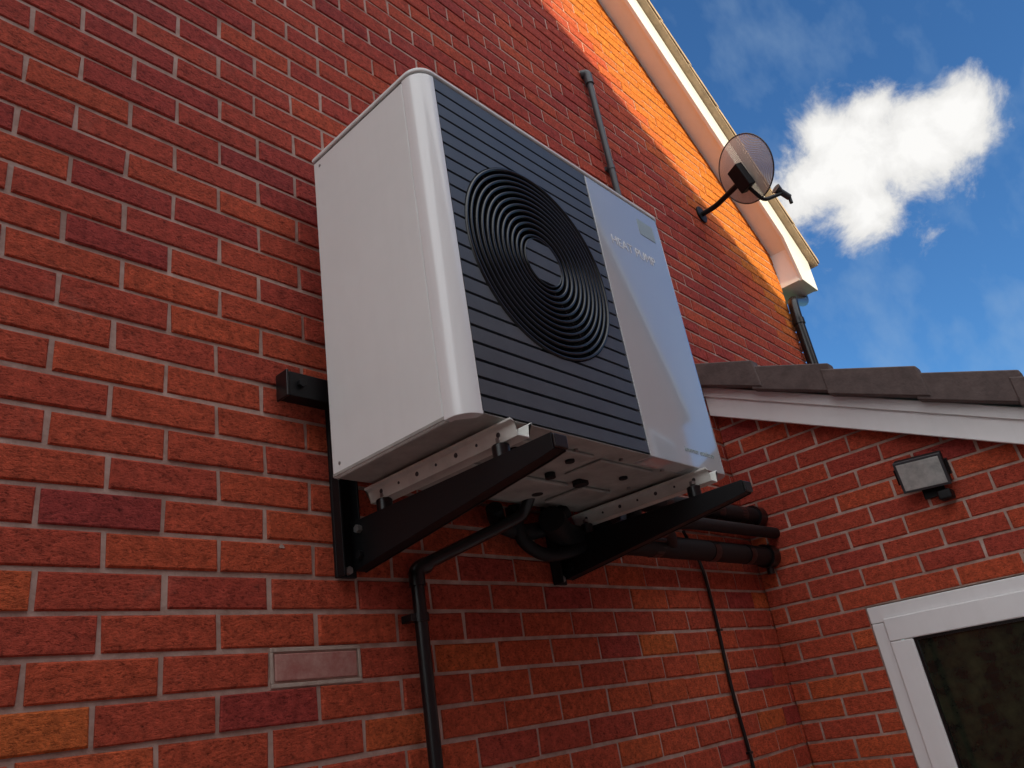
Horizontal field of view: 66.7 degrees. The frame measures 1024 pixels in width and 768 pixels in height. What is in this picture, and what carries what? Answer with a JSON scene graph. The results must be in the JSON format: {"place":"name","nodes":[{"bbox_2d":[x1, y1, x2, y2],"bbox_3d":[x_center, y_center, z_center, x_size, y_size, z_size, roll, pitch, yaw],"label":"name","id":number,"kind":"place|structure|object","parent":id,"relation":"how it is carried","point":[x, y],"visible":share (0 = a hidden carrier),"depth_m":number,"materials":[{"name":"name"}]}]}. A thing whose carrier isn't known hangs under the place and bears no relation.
{"place":"outdoors","nodes":[
{"label":"outdoors","id":0,"kind":"place"},
{"label":"ground","id":1,"kind":"structure","parent":0,"visible":0},
{"bbox_2d":[0,0,813,767],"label":"house body","id":2,"kind":"structure","parent":1,"relation":"on","point":[98,654],"depth_m":1.79,"materials":[{"name":"brick"}]},
{"bbox_2d":[0,0,813,767],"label":"gable wall bricks","id":3,"kind":"object","parent":2,"relation":"attached to","point":[54,730],"visible":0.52,"depth_m":1.85,"materials":[{"name":"red brick"}]},
{"bbox_2d":[276,369,752,585],"bbox_3d":[0.133,0.206,2.031,0.650,0.476,1.283,-28,-29,35],"label":"wall mounting bracket","id":4,"kind":"object","parent":3,"relation":"attached to","point":[388,529],"depth_m":1.80,"materials":[{"name":"black metal"}]},
{"bbox_2d":[312,68,724,525],"bbox_3d":[0.056,-0.154,2.209,0.480,0.966,1.105,-28,-29,35],"label":"heat pump unit","id":5,"kind":"object","parent":4,"relation":"on","point":[488,276],"visible":0.97,"depth_m":1.89,"materials":[{"name":"white paint"}]},
{"bbox_2d":[580,70,621,195],"bbox_3d":[0.552,-0.654,3.655,0.057,2.198,0.055,-11,-24,3],"label":"vent pipe","id":6,"kind":"object","parent":3,"relation":"attached to","point":[586,76],"visible":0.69,"depth_m":3.92,"materials":[{"name":"grey plastic"}]},
{"bbox_2d":[598,0,784,256],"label":"verge soffit","id":7,"kind":"structure","parent":3,"relation":"attached to","point":[644,50],"depth_m":5.00,"materials":[{"name":"white plastic"}]},
{"bbox_2d":[624,0,817,291],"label":"barge board","id":8,"kind":"object","parent":7,"relation":"attached to","point":[800,264],"visible":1,"depth_m":5.03,"materials":[{"name":"white plastic"}]},
{"bbox_2d":[682,530,754,767],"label":"power cable","id":9,"kind":"object","parent":3,"relation":"attached to","point":[749,752],"visible":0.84,"depth_m":2.86,"materials":[{"name":"black plastic"}]},
{"bbox_2d":[696,133,792,222],"bbox_3d":[1.315,-1.162,4.514,0.539,0.389,0.388,-28,-29,35],"label":"satellite dish","id":10,"kind":"object","parent":3,"relation":"attached to","point":[740,177],"visible":1,"depth_m":4.37,"materials":[{"name":"grey"}]},
{"bbox_2d":[760,242,814,303],"bbox_3d":[-0.948,0.665,7.752,8.107,0.438,0.266,-28,-29,35],"label":"eaves box","id":11,"kind":"object","parent":3,"relation":"attached to","point":[791,284],"visible":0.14,"depth_m":5.33,"materials":[{"name":"white plastic"}]},
{"bbox_2d":[792,223,818,263],"bbox_3d":[-0.969,0.596,7.879,8.382,0.239,0.286,-28,-29,35],"label":"tile course","id":12,"kind":"object","parent":11,"relation":"on","point":[806,244],"visible":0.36,"depth_m":5.46,"materials":[{"name":"beige tile"}]},
{"bbox_2d":[597,0,817,268],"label":"undercloak","id":13,"kind":"object","parent":12,"relation":"on","point":[704,96],"visible":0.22,"depth_m":5.09,"materials":[{"name":"beige tile"}]},
{"bbox_2d":[769,188,794,223],"bbox_3d":[-1.173,0.359,7.779,8.382,0.239,0.286,-28,-29,35],"label":"tile course","id":14,"kind":"object","parent":12,"relation":"on","point":[784,210],"visible":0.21,"depth_m":5.37,"materials":[{"name":"beige tile"}]},
{"bbox_3d":[-1.376,0.122,7.680,8.382,0.239,0.286,-28,-29,35],"label":"tile course","id":15,"kind":"object","parent":14,"relation":"on","visible":0},
{"bbox_2d":[715,104,742,144],"bbox_3d":[-1.579,-0.115,7.580,8.382,0.239,0.286,-28,-29,35],"label":"tile course","id":16,"kind":"object","parent":15,"relation":"on","point":[726,121],"visible":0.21,"depth_m":5.14,"materials":[{"name":"beige tile"}]},
{"bbox_2d":[688,64,718,106],"bbox_3d":[-1.783,-0.352,7.480,8.382,0.239,0.286,-28,-29,35],"label":"tile course","id":17,"kind":"object","parent":16,"relation":"on","point":[703,86],"visible":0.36,"depth_m":5.06,"materials":[{"name":"beige tile"}]},
{"bbox_2d":[659,18,691,65],"bbox_3d":[-1.986,-0.589,7.381,8.382,0.239,0.286,-28,-29,35],"label":"tile course","id":18,"kind":"object","parent":17,"relation":"on","point":[675,43],"visible":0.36,"depth_m":4.96,"materials":[{"name":"beige tile"}]},
{"bbox_2d":[646,0,662,20],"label":"tile course","id":19,"kind":"object","parent":18,"relation":"on","point":[654,10],"visible":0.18,"depth_m":4.89,"materials":[{"name":"beige tile"}]},
{"bbox_2d":[788,295,818,363],"bbox_3d":[2.019,-0.268,5.224,0.093,1.016,0.422,-28,-29,35],"label":"downpipe","id":20,"kind":"object","parent":3,"relation":"attached to","point":[795,303],"visible":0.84,"depth_m":5.08,"materials":[{"name":"black plastic"}]},
{"bbox_2d":[792,316,805,326],"bbox_3d":[1.892,-0.410,5.136,0.080,0.040,0.080,-28,-29,35],"label":"downpipe clip","id":21,"kind":"object","parent":20,"relation":"attached to","point":[796,320],"visible":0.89,"depth_m":5.11,"materials":[{"name":"black plastic"}]},
{"bbox_2d":[401,498,534,767],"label":"condensate drain pipe","id":22,"kind":"object","parent":2,"relation":"attached to","point":[419,570],"visible":0.97,"depth_m":1.86,"materials":[{"name":"black plastic"}]},
{"bbox_2d":[695,360,1023,767],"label":"brick extension","id":23,"kind":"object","parent":2,"relation":"attached to","point":[875,567],"visible":0.91,"depth_m":3.01,"materials":[{"name":"red brick"}]},
{"bbox_2d":[538,506,780,574],"bbox_3d":[0.594,0.586,2.782,0.128,0.133,1.579,-26,-29,33],"label":"insulated pipe","id":24,"kind":"object","parent":23,"relation":"attached to","point":[559,529],"visible":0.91,"depth_m":2.79,"materials":[{"name":"black plastic"}]},
{"bbox_2d":[485,502,570,539],"bbox_3d":[0.043,0.390,2.222,0.317,0.105,0.087,12,-32,-40],"label":"flexible hose","id":25,"kind":"object","parent":24,"relation":"attached to","point":[495,513],"visible":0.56,"depth_m":2.17,"materials":[{"name":"black plastic"}]},
{"bbox_2d":[505,504,599,561],"bbox_3d":[0.142,0.444,2.293,0.400,0.161,0.056,13,-32,-41],"label":"flexible hose","id":26,"kind":"object","parent":24,"relation":"attached to","point":[526,543],"visible":0.8,"depth_m":2.20,"materials":[{"name":"black plastic"}]},
{"bbox_2d":[656,531,677,547],"bbox_3d":[0.496,0.501,2.556,0.089,0.089,0.431,-19,-25,20],"label":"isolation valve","id":27,"kind":"object","parent":24,"relation":"attached to","point":[670,539],"visible":0.23,"depth_m":2.60,"materials":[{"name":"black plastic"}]},
{"bbox_2d":[593,496,767,528],"bbox_3d":[0.660,0.518,2.926,0.125,0.244,1.313,-26,-29,33],"label":"insulated pipe","id":28,"kind":"object","parent":23,"relation":"attached to","point":[755,515],"visible":0.28,"depth_m":3.19,"materials":[{"name":"black plastic"}]},
{"bbox_2d":[626,509,779,538],"bbox_3d":[0.725,0.542,2.892,0.122,0.117,1.264,-25,-28,31],"label":"insulated pipe","id":29,"kind":"object","parent":23,"relation":"attached to","point":[715,525],"visible":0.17,"depth_m":3.04,"materials":[{"name":"black plastic"}]},
{"bbox_2d":[872,623,931,767],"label":"window frame","id":30,"kind":"structure","parent":23,"relation":"in","point":[884,644],"depth_m":2.90,"materials":[{"name":"white plastic"}]},
{"bbox_2d":[892,450,955,500],"bbox_3d":[1.568,0.359,2.951,0.194,0.183,0.118,-28,-29,35],"label":"security floodlight","id":31,"kind":"object","parent":23,"relation":"attached to","point":[928,475],"visible":1,"depth_m":2.93,"materials":[{"name":"black"}]},
{"bbox_2d":[867,575,1023,624],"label":"window frame top","id":32,"kind":"structure","parent":23,"relation":"in","point":[876,614],"depth_m":2.87,"materials":[{"name":"white plastic"}]},
{"bbox_2d":[904,620,1023,767],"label":"window glass","id":33,"kind":"structure","parent":23,"relation":"in","point":[977,675],"depth_m":2.74,"materials":[{"name":"black glass"}]}
]}

